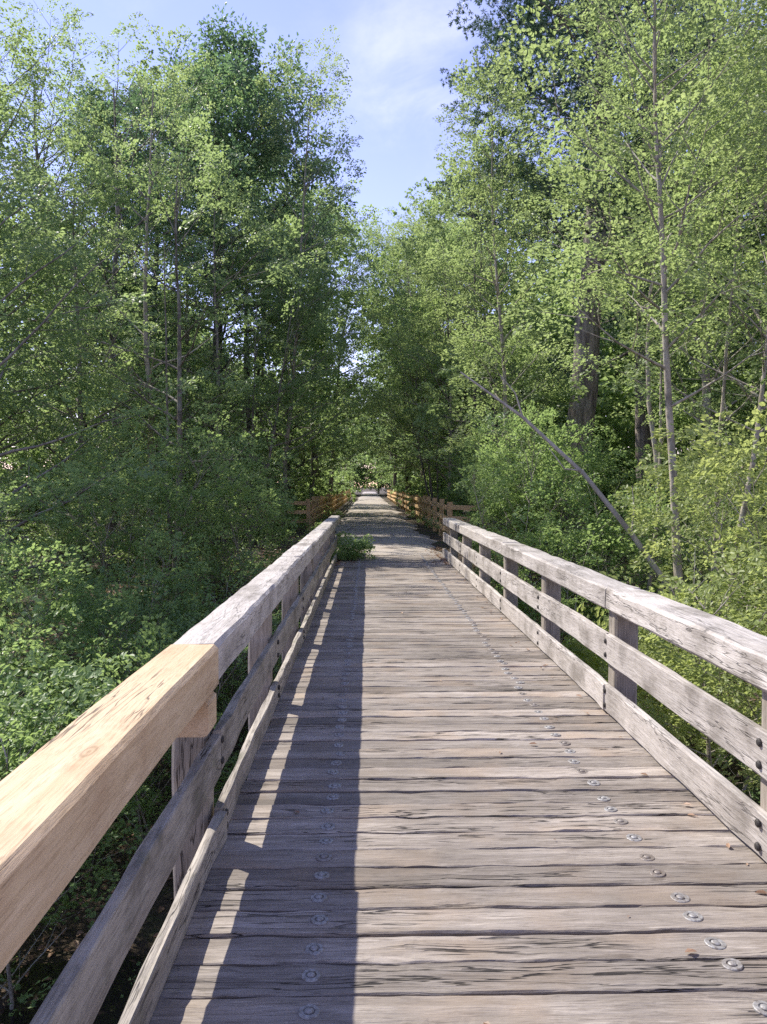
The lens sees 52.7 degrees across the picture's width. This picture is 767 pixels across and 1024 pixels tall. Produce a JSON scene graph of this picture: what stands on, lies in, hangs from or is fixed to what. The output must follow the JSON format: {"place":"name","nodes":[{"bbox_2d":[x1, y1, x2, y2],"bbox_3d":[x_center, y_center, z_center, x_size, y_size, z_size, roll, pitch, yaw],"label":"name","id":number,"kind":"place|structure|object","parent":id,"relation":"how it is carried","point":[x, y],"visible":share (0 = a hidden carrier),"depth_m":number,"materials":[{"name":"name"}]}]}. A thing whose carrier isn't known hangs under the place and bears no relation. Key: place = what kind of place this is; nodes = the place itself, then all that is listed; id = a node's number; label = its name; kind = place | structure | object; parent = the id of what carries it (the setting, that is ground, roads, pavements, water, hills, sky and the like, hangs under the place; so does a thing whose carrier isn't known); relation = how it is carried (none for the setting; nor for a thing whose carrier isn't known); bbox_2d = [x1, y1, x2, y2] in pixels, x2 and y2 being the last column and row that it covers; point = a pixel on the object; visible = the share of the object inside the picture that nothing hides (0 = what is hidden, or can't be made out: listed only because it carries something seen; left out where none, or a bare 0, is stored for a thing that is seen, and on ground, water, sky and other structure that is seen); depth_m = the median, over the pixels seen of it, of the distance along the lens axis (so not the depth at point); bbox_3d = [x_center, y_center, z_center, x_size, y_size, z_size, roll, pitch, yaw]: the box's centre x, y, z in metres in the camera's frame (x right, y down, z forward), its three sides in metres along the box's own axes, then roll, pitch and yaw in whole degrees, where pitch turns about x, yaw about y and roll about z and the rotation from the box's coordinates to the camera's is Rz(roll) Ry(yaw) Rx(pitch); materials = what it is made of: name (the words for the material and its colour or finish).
{"place":"outdoors","nodes":[
{"label":"outdoors","id":0,"kind":"place"},
{"bbox_2d":[0,955,146,1023],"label":"water","id":1,"kind":"structure","parent":0,"point":[111,1010],"depth_m":6.87,"materials":[{"name":"black liquid"}]},
{"bbox_2d":[0,487,762,1023],"bbox_3d":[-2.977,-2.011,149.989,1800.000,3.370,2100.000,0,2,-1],"label":"ground","id":2,"kind":"structure","parent":0,"point":[152,925],"depth_m":11.22,"materials":[{"name":"green plant"}]},
{"bbox_2d":[0,462,80,712],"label":"shrub","id":3,"kind":"object","parent":2,"relation":"on","point":[38,489],"visible":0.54,"depth_m":10.61,"materials":[{"name":"green plant"}]},
{"bbox_2d":[0,117,120,572],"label":"maple tree","id":4,"kind":"object","parent":2,"relation":"on","point":[31,299],"visible":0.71,"depth_m":15.27,"materials":[{"name":"green plant"}]},
{"bbox_2d":[0,0,133,441],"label":"maple tree","id":5,"kind":"object","parent":2,"relation":"on","point":[21,112],"visible":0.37,"depth_m":21.15,"materials":[{"name":"green plant"}]},
{"bbox_2d":[0,0,134,542],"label":"maple tree","id":6,"kind":"object","parent":2,"relation":"on","point":[38,435],"visible":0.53,"depth_m":16.99,"materials":[{"name":"green plant"}]},
{"bbox_2d":[0,586,134,779],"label":"shrub","id":7,"kind":"object","parent":2,"relation":"on","point":[6,659],"visible":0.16,"depth_m":7.86,"materials":[{"name":"green plant"}]},
{"bbox_2d":[0,648,150,1009],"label":"shrub","id":8,"kind":"object","parent":2,"relation":"on","point":[107,686],"visible":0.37,"depth_m":6.61,"materials":[{"name":"green plant"}]},
{"bbox_2d":[0,0,150,560],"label":"maple tree","id":9,"kind":"object","parent":2,"relation":"on","point":[39,105],"visible":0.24,"depth_m":31.14,"materials":[{"name":"green plant"}]},
{"bbox_2d":[0,99,190,602],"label":"maple tree","id":10,"kind":"object","parent":2,"relation":"on","point":[79,420],"visible":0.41,"depth_m":19.08,"materials":[{"name":"green plant"}]},
{"bbox_2d":[0,154,197,663],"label":"maple tree","id":11,"kind":"object","parent":2,"relation":"on","point":[42,251],"visible":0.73,"depth_m":13.37,"materials":[{"name":"green plant"}]},
{"bbox_2d":[0,233,207,567],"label":"tree","id":12,"kind":"object","parent":2,"relation":"on","point":[92,309],"visible":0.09,"depth_m":27.99,"materials":[{"name":"green plant"}]},
{"bbox_2d":[0,515,215,777],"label":"shrub","id":13,"kind":"object","parent":2,"relation":"on","point":[50,568],"visible":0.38,"depth_m":10.55,"materials":[{"name":"green plant"}]},
{"bbox_2d":[26,90,232,550],"bbox_3d":[-11.922,-8.190,36.664,10.000,20.895,10.114,0,2,-1],"label":"maple tree","id":14,"kind":"object","parent":2,"relation":"on","point":[55,177],"visible":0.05,"depth_m":34.92,"materials":[{"name":"green plant"}]},
{"bbox_2d":[1,409,261,673],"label":"shrub","id":15,"kind":"object","parent":2,"relation":"on","point":[160,490],"visible":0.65,"depth_m":13.79,"materials":[{"name":"green plant"}]},
{"bbox_2d":[0,17,265,581],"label":"maple tree","id":16,"kind":"object","parent":2,"relation":"on","point":[150,80],"visible":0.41,"depth_m":24.78,"materials":[{"name":"green plant"}]},
{"bbox_2d":[23,12,249,593],"bbox_3d":[-6.577,-5.248,22.243,5.538,15.977,6.089,2,2,38],"label":"maple tree","id":17,"kind":"object","parent":2,"relation":"on","point":[151,421],"visible":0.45,"depth_m":21.64,"materials":[{"name":"green plant"}]},
{"bbox_2d":[9,568,281,869],"bbox_3d":[-2.632,2.747,9.288,3.469,3.960,3.475,0,2,-1],"label":"shrub","id":18,"kind":"object","parent":2,"relation":"on","point":[150,655],"visible":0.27,"depth_m":9.45,"materials":[{"name":"green plant"}]},
{"bbox_2d":[54,64,249,552],"bbox_3d":[-10.473,-8.185,34.161,9.858,20.919,9.302,0,2,-1],"label":"oak tree","id":19,"kind":"object","parent":2,"relation":"on","point":[91,93],"visible":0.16,"depth_m":32.05,"materials":[{"name":"green plant"}]},
{"bbox_2d":[74,203,234,597],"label":"sapling","id":20,"kind":"object","parent":2,"relation":"on","point":[147,389],"visible":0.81,"depth_m":15.48,"materials":[{"name":"green plant"}]},
{"bbox_2d":[37,108,325,580],"bbox_3d":[-4.899,-3.728,18.492,6.468,11.557,6.505,0,2,-14],"label":"maple tree","id":21,"kind":"object","parent":2,"relation":"on","point":[215,156],"visible":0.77,"depth_m":18.14,"materials":[{"name":"green plant"}]},
{"bbox_2d":[76,182,308,575],"bbox_3d":[-6.349,-4.238,25.488,7.675,13.785,7.009,0,2,-1],"label":"maple tree","id":22,"kind":"object","parent":2,"relation":"on","point":[226,238],"visible":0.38,"depth_m":24.40,"materials":[{"name":"green plant"}]},
{"bbox_2d":[109,522,300,766],"bbox_3d":[-2.643,2.304,12.453,3.525,4.218,3.217,0,2,-1],"label":"shrub","id":23,"kind":"object","parent":2,"relation":"on","point":[222,695],"visible":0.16,"depth_m":12.39,"materials":[{"name":"green plant"}]},
{"bbox_2d":[56,2,357,553],"bbox_3d":[-6.557,-7.841,28.891,11.181,20.570,10.527,0,2,-1],"label":"tree","id":24,"kind":"object","parent":2,"relation":"on","point":[243,121],"visible":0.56,"depth_m":27.73,"materials":[{"name":"green plant"}]},
{"bbox_2d":[111,151,304,550],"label":"maple tree","id":25,"kind":"object","parent":2,"relation":"on","point":[238,255],"visible":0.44,"depth_m":23.26,"materials":[{"name":"green plant"}]},
{"bbox_2d":[162,381,266,548],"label":"shrub","id":26,"kind":"object","parent":2,"relation":"on","point":[211,388],"visible":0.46,"depth_m":17.23,"materials":[{"name":"green plant"}]},
{"bbox_2d":[136,298,304,550],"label":"tree","id":27,"kind":"object","parent":2,"relation":"on","point":[241,370],"visible":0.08,"depth_m":40.24,"materials":[{"name":"green plant"}]},
{"bbox_2d":[162,431,299,609],"bbox_3d":[-2.776,0.298,15.141,2.842,3.798,3.110,-1,2,-29],"label":"shrub","id":28,"kind":"object","parent":2,"relation":"on","point":[276,512],"visible":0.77,"depth_m":14.72,"materials":[{"name":"green plant"}]},
{"bbox_2d":[172,323,305,541],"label":"tree","id":29,"kind":"object","parent":2,"relation":"on","point":[299,469],"visible":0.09,"depth_m":32.60,"materials":[{"name":"green plant"}]},
{"bbox_2d":[201,430,301,540],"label":"shrub","id":30,"kind":"object","parent":2,"relation":"on","point":[262,453],"visible":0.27,"depth_m":25.59,"materials":[{"name":"green plant"}]},
{"bbox_2d":[142,249,362,547],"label":"maple tree","id":31,"kind":"object","parent":2,"relation":"on","point":[308,363],"visible":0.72,"depth_m":22.96,"materials":[{"name":"green plant"}]},
{"bbox_2d":[182,179,347,508],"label":"tree","id":32,"kind":"object","parent":2,"relation":"on","point":[256,413],"visible":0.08,"depth_m":41.72,"materials":[{"name":"green plant"}]},
{"bbox_2d":[175,133,356,518],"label":"tree","id":33,"kind":"object","parent":2,"relation":"on","point":[352,324],"visible":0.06,"depth_m":35.47,"materials":[{"name":"green plant"}]},
{"bbox_2d":[226,450,320,540],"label":"bush","id":34,"kind":"object","parent":2,"relation":"on","point":[307,493],"visible":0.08,"depth_m":32.23,"materials":[{"name":"green plant"}]},
{"bbox_2d":[228,313,349,526],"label":"tree","id":35,"kind":"object","parent":2,"relation":"on","point":[322,395],"visible":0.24,"depth_m":34.31,"materials":[{"name":"green plant"}]},
{"bbox_2d":[206,24,372,529],"bbox_3d":[-3.134,-7.417,26.248,5.559,16.949,5.297,0,2,-1],"label":"maple tree","id":36,"kind":"object","parent":2,"relation":"on","point":[303,199],"visible":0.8,"depth_m":25.51,"materials":[{"name":"green plant"}]},
{"bbox_2d":[223,229,361,491],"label":"tree","id":37,"kind":"object","parent":2,"relation":"on","point":[352,306],"visible":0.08,"depth_m":48.12,"materials":[{"name":"green plant"}]},
{"bbox_2d":[237,425,351,516],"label":"bush","id":38,"kind":"object","parent":2,"relation":"on","point":[299,488],"visible":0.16,"depth_m":35.31,"materials":[{"name":"green plant"}]},
{"bbox_2d":[239,489,350,539],"bbox_3d":[-4.412,-0.866,58.998,2.508,1.527,64.096,0,2,-1],"label":"path fence","id":39,"kind":"object","parent":2,"relation":"on","point":[313,509],"visible":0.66,"depth_m":31.08,"materials":[{"name":"brown wood"}]},
{"bbox_2d":[234,321,357,484],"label":"tree","id":40,"kind":"object","parent":2,"relation":"on","point":[339,469],"visible":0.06,"depth_m":62.67,"materials":[{"name":"green plant"}]},
{"bbox_2d":[253,324,364,500],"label":"tree","id":41,"kind":"object","parent":2,"relation":"on","point":[303,459],"visible":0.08,"depth_m":54.70,"materials":[{"name":"green plant"}]},
{"bbox_2d":[292,459,331,506],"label":"bush","id":42,"kind":"object","parent":2,"relation":"on","point":[319,486],"visible":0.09,"depth_m":43.02,"materials":[{"name":"green plant"}]},
{"bbox_2d":[241,189,386,501],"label":"tree","id":43,"kind":"object","parent":2,"relation":"on","point":[349,304],"visible":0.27,"depth_m":43.85,"materials":[{"name":"green plant"}]},
{"bbox_2d":[236,177,412,517],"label":"maple tree","id":44,"kind":"object","parent":2,"relation":"on","point":[347,389],"visible":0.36,"depth_m":37.28,"materials":[{"name":"green plant"}]},
{"bbox_2d":[266,204,403,491],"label":"maple tree","id":45,"kind":"object","parent":2,"relation":"on","point":[368,246],"visible":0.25,"depth_m":50.28,"materials":[{"name":"green plant"}]},
{"bbox_2d":[316,377,361,472],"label":"tree","id":46,"kind":"object","parent":2,"relation":"on","point":[356,466],"visible":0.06,"depth_m":105.99,"materials":[{"name":"green plant"}]},
{"bbox_2d":[322,456,358,500],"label":"bush","id":47,"kind":"object","parent":2,"relation":"on","point":[348,464],"visible":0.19,"depth_m":77.69,"materials":[{"name":"green plant"}]},
{"bbox_2d":[321,391,363,484],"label":"tree","id":48,"kind":"object","parent":2,"relation":"on","point":[354,443],"visible":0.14,"depth_m":111.72,"materials":[{"name":"green plant"}]},
{"bbox_2d":[324,457,360,489],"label":"bush","id":49,"kind":"object","parent":2,"relation":"on","point":[353,477],"visible":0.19,"depth_m":85.79,"materials":[{"name":"green plant"}]},
{"bbox_2d":[330,531,376,563],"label":"leafy plant","id":50,"kind":"object","parent":2,"relation":"on","point":[344,552],"visible":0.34,"depth_m":15.59,"materials":[{"name":"green plant"}]},
{"bbox_2d":[349,306,399,489],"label":"tree","id":51,"kind":"object","parent":2,"relation":"on","point":[383,482],"visible":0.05,"depth_m":89.59,"materials":[{"name":"green plant"}]},
{"bbox_2d":[0,508,760,1016],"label":"ground cover","id":52,"kind":"object","parent":2,"relation":"on","point":[22,998],"visible":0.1,"depth_m":17.38,"materials":[{"name":"green plant"}]},
{"bbox_2d":[0,515,766,1023],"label":"wooden bridge","id":53,"kind":"structure","parent":2,"relation":"on","point":[448,843],"depth_m":3.14,"materials":[{"name":"wood"}]},
{"bbox_2d":[335,547,448,565],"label":"leaf litter","id":54,"kind":"object","parent":53,"relation":"on","point":[444,561],"visible":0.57,"depth_m":15.57,"materials":[{"name":"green plant"}]},
{"bbox_2d":[294,568,766,1023],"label":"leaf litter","id":55,"kind":"object","parent":53,"relation":"on","point":[689,949],"visible":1,"depth_m":3.50,"materials":[{"name":"brown plant"}]},
{"bbox_2d":[0,6,766,585],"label":"woodland","id":56,"kind":"object","parent":2,"relation":"on","point":[608,400],"visible":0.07,"depth_m":30.66,"materials":[{"name":"green plant"}]},
{"bbox_2d":[372,410,404,484],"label":"tree","id":57,"kind":"object","parent":2,"relation":"on","point":[391,465],"visible":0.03,"depth_m":84.57,"materials":[{"name":"green plant"}]},
{"bbox_2d":[346,235,443,475],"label":"tree","id":58,"kind":"object","parent":2,"relation":"on","point":[362,428],"visible":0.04,"depth_m":63.06,"materials":[{"name":"green plant"}]},
{"bbox_2d":[351,334,451,490],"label":"tree","id":59,"kind":"object","parent":2,"relation":"on","point":[373,461],"visible":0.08,"depth_m":77.71,"materials":[{"name":"green plant"}]},
{"bbox_2d":[376,460,427,505],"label":"bush","id":60,"kind":"object","parent":2,"relation":"on","point":[403,489],"visible":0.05,"depth_m":59.03,"materials":[{"name":"green plant"}]},
{"bbox_2d":[351,255,465,490],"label":"tree","id":61,"kind":"object","parent":2,"relation":"on","point":[380,377],"visible":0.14,"depth_m":50.18,"materials":[{"name":"green plant"}]},
{"bbox_2d":[361,285,468,492],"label":"tree","id":62,"kind":"object","parent":2,"relation":"on","point":[401,408],"visible":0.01,"depth_m":67.06,"materials":[{"name":"green plant"}]},
{"bbox_2d":[341,196,491,505],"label":"maple tree","id":63,"kind":"object","parent":2,"relation":"on","point":[394,253],"visible":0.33,"depth_m":42.16,"materials":[{"name":"green plant"}]},
{"bbox_2d":[371,255,477,520],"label":"multistem tree","id":64,"kind":"object","parent":2,"relation":"on","point":[423,315],"visible":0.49,"depth_m":32.47,"materials":[{"name":"green plant"}]},
{"bbox_2d":[378,371,471,491],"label":"tree","id":65,"kind":"object","parent":2,"relation":"on","point":[396,486],"visible":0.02,"depth_m":60.03,"materials":[{"name":"green plant"}]},
{"bbox_2d":[402,457,447,512],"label":"bush","id":66,"kind":"object","parent":2,"relation":"on","point":[416,479],"visible":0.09,"depth_m":44.81,"materials":[{"name":"green plant"}]},
{"bbox_2d":[356,232,497,496],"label":"tree","id":67,"kind":"object","parent":2,"relation":"on","point":[370,368],"visible":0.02,"depth_m":51.91,"materials":[{"name":"green plant"}]},
{"bbox_2d":[398,438,470,517],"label":"bush","id":68,"kind":"object","parent":2,"relation":"on","point":[421,487],"visible":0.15,"depth_m":38.57,"materials":[{"name":"green plant"}]},
{"bbox_2d":[349,177,523,513],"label":"maple tree","id":69,"kind":"object","parent":2,"relation":"on","point":[420,282],"visible":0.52,"depth_m":31.21,"materials":[{"name":"green plant"}]},
{"bbox_2d":[387,489,486,535],"bbox_3d":[1.605,-0.753,55.760,1.010,1.518,69.775,0,2,-1],"label":"path fence","id":70,"kind":"object","parent":2,"relation":"on","point":[449,507],"visible":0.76,"depth_m":27.93,"materials":[{"name":"brown wood"}]},
{"bbox_2d":[373,167,522,513],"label":"tree","id":71,"kind":"object","parent":2,"relation":"on","point":[403,208],"visible":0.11,"depth_m":45.70,"materials":[{"name":"green plant"}]},
{"bbox_2d":[369,226,541,496],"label":"tree","id":72,"kind":"object","parent":2,"relation":"on","point":[413,481],"visible":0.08,"depth_m":40.56,"materials":[{"name":"green plant"}]},
{"bbox_2d":[396,137,561,526],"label":"maple tree","id":73,"kind":"object","parent":2,"relation":"on","point":[444,344],"visible":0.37,"depth_m":26.52,"materials":[{"name":"green plant"}]},
{"bbox_2d":[393,203,573,534],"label":"tree","id":74,"kind":"object","parent":2,"relation":"on","point":[535,324],"visible":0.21,"depth_m":35.57,"materials":[{"name":"green plant"}]},
{"bbox_2d":[422,404,550,524],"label":"bush","id":75,"kind":"object","parent":2,"relation":"on","point":[451,496],"visible":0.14,"depth_m":30.26,"materials":[{"name":"green plant"}]},
{"bbox_2d":[393,322,588,542],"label":"maple tree","id":76,"kind":"object","parent":2,"relation":"on","point":[529,350],"visible":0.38,"depth_m":19.69,"materials":[{"name":"green plant"}]},
{"bbox_2d":[440,439,559,538],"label":"shrub","id":77,"kind":"object","parent":2,"relation":"on","point":[447,474],"visible":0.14,"depth_m":23.00,"materials":[{"name":"green plant"}]},
{"bbox_2d":[414,44,586,533],"bbox_3d":[2.640,-4.609,17.689,3.846,11.890,3.543,0,2,-1],"label":"maple tree","id":78,"kind":"object","parent":2,"relation":"on","point":[504,239],"visible":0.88,"depth_m":17.45,"materials":[{"name":"green plant"}]},
{"bbox_2d":[456,426,578,545],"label":"shrub","id":79,"kind":"object","parent":2,"relation":"on","point":[476,503],"visible":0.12,"depth_m":18.80,"materials":[{"name":"green plant"}]},
{"bbox_2d":[453,406,627,565],"bbox_3d":[3.336,-0.412,16.618,3.588,3.856,3.219,0,2,-1],"label":"shrub","id":80,"kind":"object","parent":2,"relation":"on","point":[541,467],"visible":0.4,"depth_m":16.34,"materials":[{"name":"green plant"}]},
{"bbox_2d":[462,400,625,591],"bbox_3d":[2.841,-0.039,15.193,3.193,4.148,3.488,2,2,38],"label":"shrub","id":81,"kind":"object","parent":2,"relation":"on","point":[482,484],"visible":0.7,"depth_m":14.77,"materials":[{"name":"green plant"}]},
{"bbox_2d":[474,494,659,669],"bbox_3d":[2.941,1.490,12.742,3.332,3.596,3.439,1,2,22],"label":"shrub","id":82,"kind":"object","parent":2,"relation":"on","point":[567,545],"visible":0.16,"depth_m":13.38,"materials":[{"name":"green plant"}]},
{"bbox_2d":[460,372,674,595],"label":"dead tree","id":83,"kind":"object","parent":2,"relation":"on","point":[634,538],"visible":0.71,"depth_m":10.31,"materials":[{"name":"grey wood"}]},
{"bbox_2d":[425,0,764,566],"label":"pine tree","id":84,"kind":"object","parent":2,"relation":"on","point":[583,412],"visible":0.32,"depth_m":20.44,"materials":[{"name":"green plant"}]},
{"bbox_2d":[486,0,766,739],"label":"maple tree","id":85,"kind":"object","parent":2,"relation":"on","point":[665,312],"visible":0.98,"depth_m":9.84,"materials":[{"name":"green plant"}]},
{"bbox_2d":[504,0,766,582],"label":"pine tree","id":86,"kind":"object","parent":2,"relation":"on","point":[642,435],"visible":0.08,"depth_m":25.24,"materials":[{"name":"green plant"}]},
{"bbox_2d":[511,450,764,636],"bbox_3d":[4.058,0.825,13.606,4.076,4.014,4.201,-1,2,-36],"label":"shrub","id":87,"kind":"object","parent":2,"relation":"on","point":[595,517],"visible":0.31,"depth_m":13.27,"materials":[{"name":"green plant"}]},
{"bbox_2d":[512,0,766,592],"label":"maple tree","id":88,"kind":"object","parent":2,"relation":"on","point":[636,60],"visible":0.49,"depth_m":13.89,"materials":[{"name":"green plant"}]},
{"bbox_2d":[561,602,739,775],"bbox_3d":[3.040,2.289,9.479,2.672,2.563,2.613,2,2,38],"label":"shrub","id":89,"kind":"object","parent":2,"relation":"on","point":[582,652],"visible":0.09,"depth_m":8.88,"materials":[{"name":"green plant"}]},
{"bbox_2d":[558,153,766,633],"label":"sapling","id":90,"kind":"object","parent":2,"relation":"on","point":[615,366],"visible":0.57,"depth_m":12.66,"materials":[{"name":"green plant"}]},
{"bbox_2d":[568,0,766,613],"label":"maple tree","id":91,"kind":"object","parent":2,"relation":"on","point":[706,401],"visible":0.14,"depth_m":18.08,"materials":[{"name":"green plant"}]},
{"bbox_2d":[574,491,766,798],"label":"shrub","id":92,"kind":"object","parent":2,"relation":"on","point":[686,663],"visible":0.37,"depth_m":6.93,"materials":[{"name":"green plant"}]},
{"bbox_2d":[610,431,766,625],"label":"shrub","id":93,"kind":"object","parent":2,"relation":"on","point":[666,475],"visible":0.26,"depth_m":11.88,"materials":[{"name":"green plant"}]},
{"bbox_2d":[611,0,766,635],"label":"maple tree","id":94,"kind":"object","parent":2,"relation":"on","point":[750,399],"visible":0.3,"depth_m":13.37,"materials":[{"name":"green plant"}]},
{"bbox_2d":[617,444,766,618],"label":"shrub","id":95,"kind":"object","parent":2,"relation":"on","point":[639,479],"visible":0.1,"depth_m":16.25,"materials":[{"name":"green plant"}]},
{"bbox_2d":[620,0,766,675],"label":"maple tree","id":96,"kind":"object","parent":2,"relation":"on","point":[733,102],"visible":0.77,"depth_m":10.31,"materials":[{"name":"green plant"}]},
{"bbox_2d":[621,78,766,611],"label":"sapling","id":97,"kind":"object","parent":2,"relation":"on","point":[731,297],"visible":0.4,"depth_m":11.96,"materials":[{"name":"green plant"}]},
{"bbox_2d":[626,391,766,763],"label":"shrub","id":98,"kind":"object","parent":2,"relation":"on","point":[731,466],"visible":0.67,"depth_m":8.56,"materials":[{"name":"green plant"}]},
{"bbox_2d":[0,0,766,486],"label":"sky","id":99,"kind":"structure","parent":0,"point":[396,51],"materials":[{"name":"blue"}]},
{"bbox_2d":[335,492,442,555],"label":"path","id":100,"kind":"structure","parent":0,"point":[383,524],"depth_m":26.86,"materials":[{"name":"grey gravel"}]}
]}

